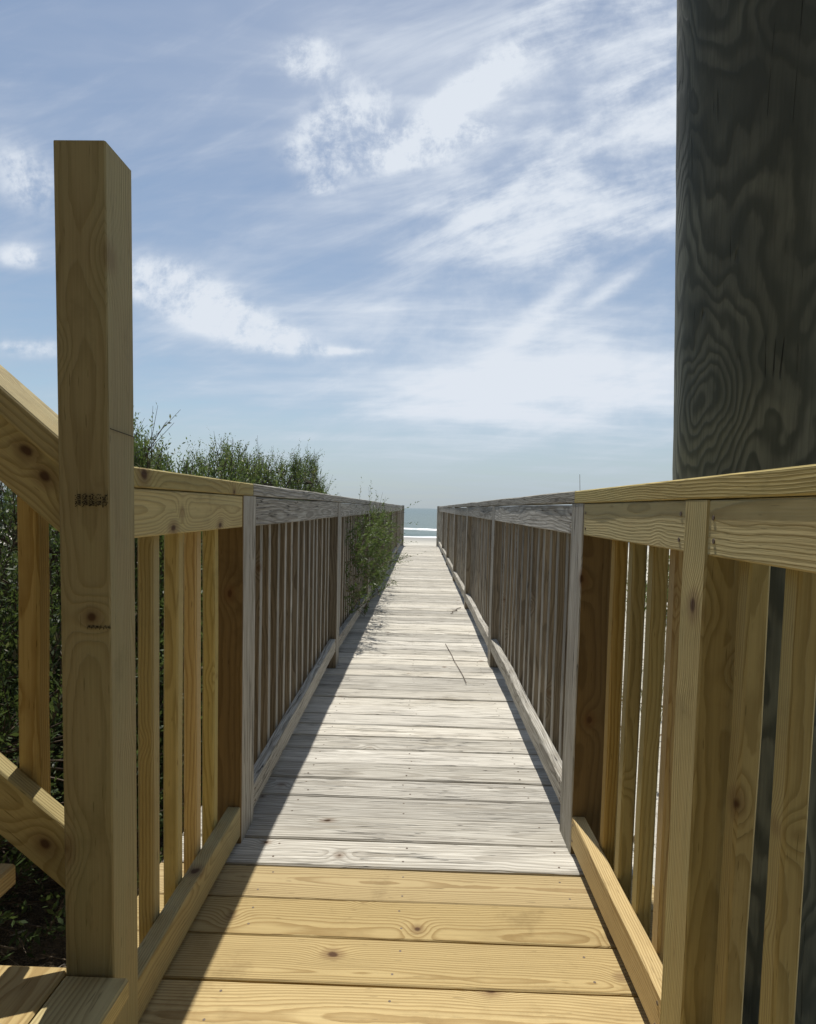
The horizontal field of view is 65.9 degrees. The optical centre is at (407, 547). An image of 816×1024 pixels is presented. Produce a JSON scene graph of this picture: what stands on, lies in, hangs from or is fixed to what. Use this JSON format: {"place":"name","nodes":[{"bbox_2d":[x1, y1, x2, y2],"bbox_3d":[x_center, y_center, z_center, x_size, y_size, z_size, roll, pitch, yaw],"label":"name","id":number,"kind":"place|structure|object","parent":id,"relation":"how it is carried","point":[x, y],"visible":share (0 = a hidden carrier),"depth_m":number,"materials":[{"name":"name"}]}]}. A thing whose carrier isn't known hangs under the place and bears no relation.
{"place":"outdoors","nodes":[
{"label":"outdoors","id":0,"kind":"place"},
{"bbox_2d":[2,499,436,535],"bbox_3d":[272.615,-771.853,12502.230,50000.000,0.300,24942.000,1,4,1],"label":"sea","id":1,"kind":"structure","parent":0,"point":[424,518],"depth_m":147.29,"materials":[{"name":"liquid"}]},
{"bbox_2d":[404,528,436,537],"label":"surf","id":2,"kind":"structure","parent":1,"relation":"on","point":[421,529],"depth_m":83.81,"materials":[{"name":"liquid"}]},
{"bbox_2d":[0,532,669,966],"bbox_3d":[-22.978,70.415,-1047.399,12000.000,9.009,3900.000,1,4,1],"label":"ground","id":3,"kind":"structure","parent":0,"point":[36,916],"depth_m":2.44,"materials":[{"name":"beige sand"}]},
{"bbox_2d":[0,481,60,666],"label":"shrub","id":4,"kind":"object","parent":3,"relation":"on","point":[4,490],"depth_m":3.97,"materials":[{"name":"green plant"}]},
{"bbox_2d":[0,863,128,1023],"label":"staircase","id":5,"kind":"structure","parent":3,"relation":"on","point":[41,995],"depth_m":1.03,"materials":[{"name":"brown wood"}]},
{"bbox_2d":[0,365,64,888],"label":"stair railing","id":6,"kind":"object","parent":5,"relation":"attached to","point":[31,818],"visible":0.73,"depth_m":1.09,"materials":[{"name":"brown wood"}]},
{"bbox_2d":[53,140,137,1023],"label":"corner post","id":7,"kind":"object","parent":3,"relation":"on","point":[93,234],"visible":1,"depth_m":1.04,"materials":[{"name":"brown wood"}]},
{"bbox_2d":[0,483,201,962],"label":"shrub","id":8,"kind":"object","parent":3,"relation":"on","point":[55,718],"visible":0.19,"depth_m":2.32,"materials":[{"name":"green plant"}]},
{"bbox_2d":[0,403,212,861],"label":"shrub","id":9,"kind":"object","parent":3,"relation":"on","point":[141,461],"visible":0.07,"depth_m":2.98,"materials":[{"name":"green plant"}]},
{"bbox_2d":[3,412,275,749],"bbox_3d":[-1.649,0.184,4.197,2.235,2.491,2.192,-2,5,-44],"label":"shrub","id":10,"kind":"object","parent":3,"relation":"on","point":[211,472],"visible":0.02,"depth_m":4.15,"materials":[{"name":"green plant"}]},
{"bbox_2d":[176,432,292,499],"bbox_3d":[-1.589,0.101,5.753,1.902,2.465,2.370,1,4,1],"label":"shrub","id":11,"kind":"object","parent":3,"relation":"on","point":[263,479],"visible":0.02,"depth_m":5.64,"materials":[{"name":"green plant"}]},
{"bbox_2d":[210,433,335,500],"bbox_3d":[-1.597,-0.010,7.030,1.854,2.476,2.603,0,4,-20],"label":"shrub","id":12,"kind":"object","parent":3,"relation":"on","point":[298,479],"visible":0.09,"depth_m":7.04,"materials":[{"name":"green plant"}]},
{"bbox_2d":[288,437,336,500],"bbox_3d":[-1.444,-0.124,8.450,1.724,2.665,2.335,1,4,1],"label":"shrub","id":13,"kind":"object","parent":3,"relation":"on","point":[311,470],"visible":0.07,"depth_m":8.39,"materials":[{"name":"green plant"}]},
{"bbox_2d":[0,628,663,967],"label":"leaf litter","id":14,"kind":"object","parent":3,"relation":"on","point":[41,956],"visible":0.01,"depth_m":2.37,"materials":[{"name":"plant"}]},
{"bbox_2d":[343,477,424,616],"bbox_3d":[-0.415,0.289,6.910,1.235,2.000,4.985,1,4,1],"label":"overhanging shrub","id":15,"kind":"object","parent":3,"relation":"on","point":[373,528],"visible":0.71,"depth_m":5.44,"materials":[{"name":"green plant"}]},
{"bbox_2d":[137,545,653,1023],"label":"boardwalk","id":16,"kind":"structure","parent":3,"relation":"on","point":[400,854],"depth_m":1.74,"materials":[{"name":"brown wood"}]},
{"bbox_2d":[134,467,252,1020],"bbox_3d":[-0.534,0.354,1.539,0.092,1.048,0.792,1,4,1],"label":"railing","id":17,"kind":"object","parent":16,"relation":"on","point":[180,512],"visible":0.79,"depth_m":1.45,"materials":[{"name":"brown wood"}]},
{"bbox_2d":[217,484,403,843],"bbox_3d":[-0.342,-0.125,9.362,0.139,1.075,15.095,1,4,1],"label":"railing","id":18,"kind":"object","parent":16,"relation":"on","point":[286,621],"visible":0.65,"depth_m":2.43,"materials":[{"name":"grey wood"}]},
{"bbox_2d":[445,644,465,681],"bbox_3d":[0.307,0.748,4.143,0.007,0.005,1.055,1,4,-3],"label":"fallen twig","id":19,"kind":"object","parent":16,"relation":"on","point":[456,664],"visible":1,"depth_m":4.02,"materials":[{"name":"grey wood"}]},
{"bbox_2d":[436,491,611,853],"bbox_3d":[0.675,-0.101,9.344,0.140,1.076,15.090,1,4,1],"label":"railing","id":20,"kind":"object","parent":16,"relation":"on","point":[530,578],"visible":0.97,"depth_m":2.41,"materials":[{"name":"grey wood"}]},
{"bbox_2d":[571,464,815,1023],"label":"railing","id":21,"kind":"object","parent":16,"relation":"on","point":[728,540],"visible":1,"depth_m":1.04,"materials":[{"name":"brown wood"}]},
{"bbox_2d":[626,552,669,617],"bbox_3d":[4.469,0.415,9.480,2.576,1.661,2.285,1,4,1],"label":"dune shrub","id":22,"kind":"object","parent":3,"relation":"on","point":[646,590],"visible":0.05,"depth_m":9.61,"materials":[{"name":"green plant"}]},
{"bbox_2d":[672,0,815,1023],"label":"piling","id":23,"kind":"object","parent":3,"relation":"on","point":[745,332],"visible":0.47,"depth_m":1.27,"materials":[{"name":"wood"}]},
{"bbox_2d":[0,0,676,508],"label":"sky","id":24,"kind":"structure","parent":0,"point":[430,244],"materials":[{"name":"blue"}]},
{"bbox_2d":[621,555,669,847],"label":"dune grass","id":25,"kind":"structure","parent":0,"point":[642,664],"depth_m":5.61,"materials":[{"name":"green plant"}]}
]}

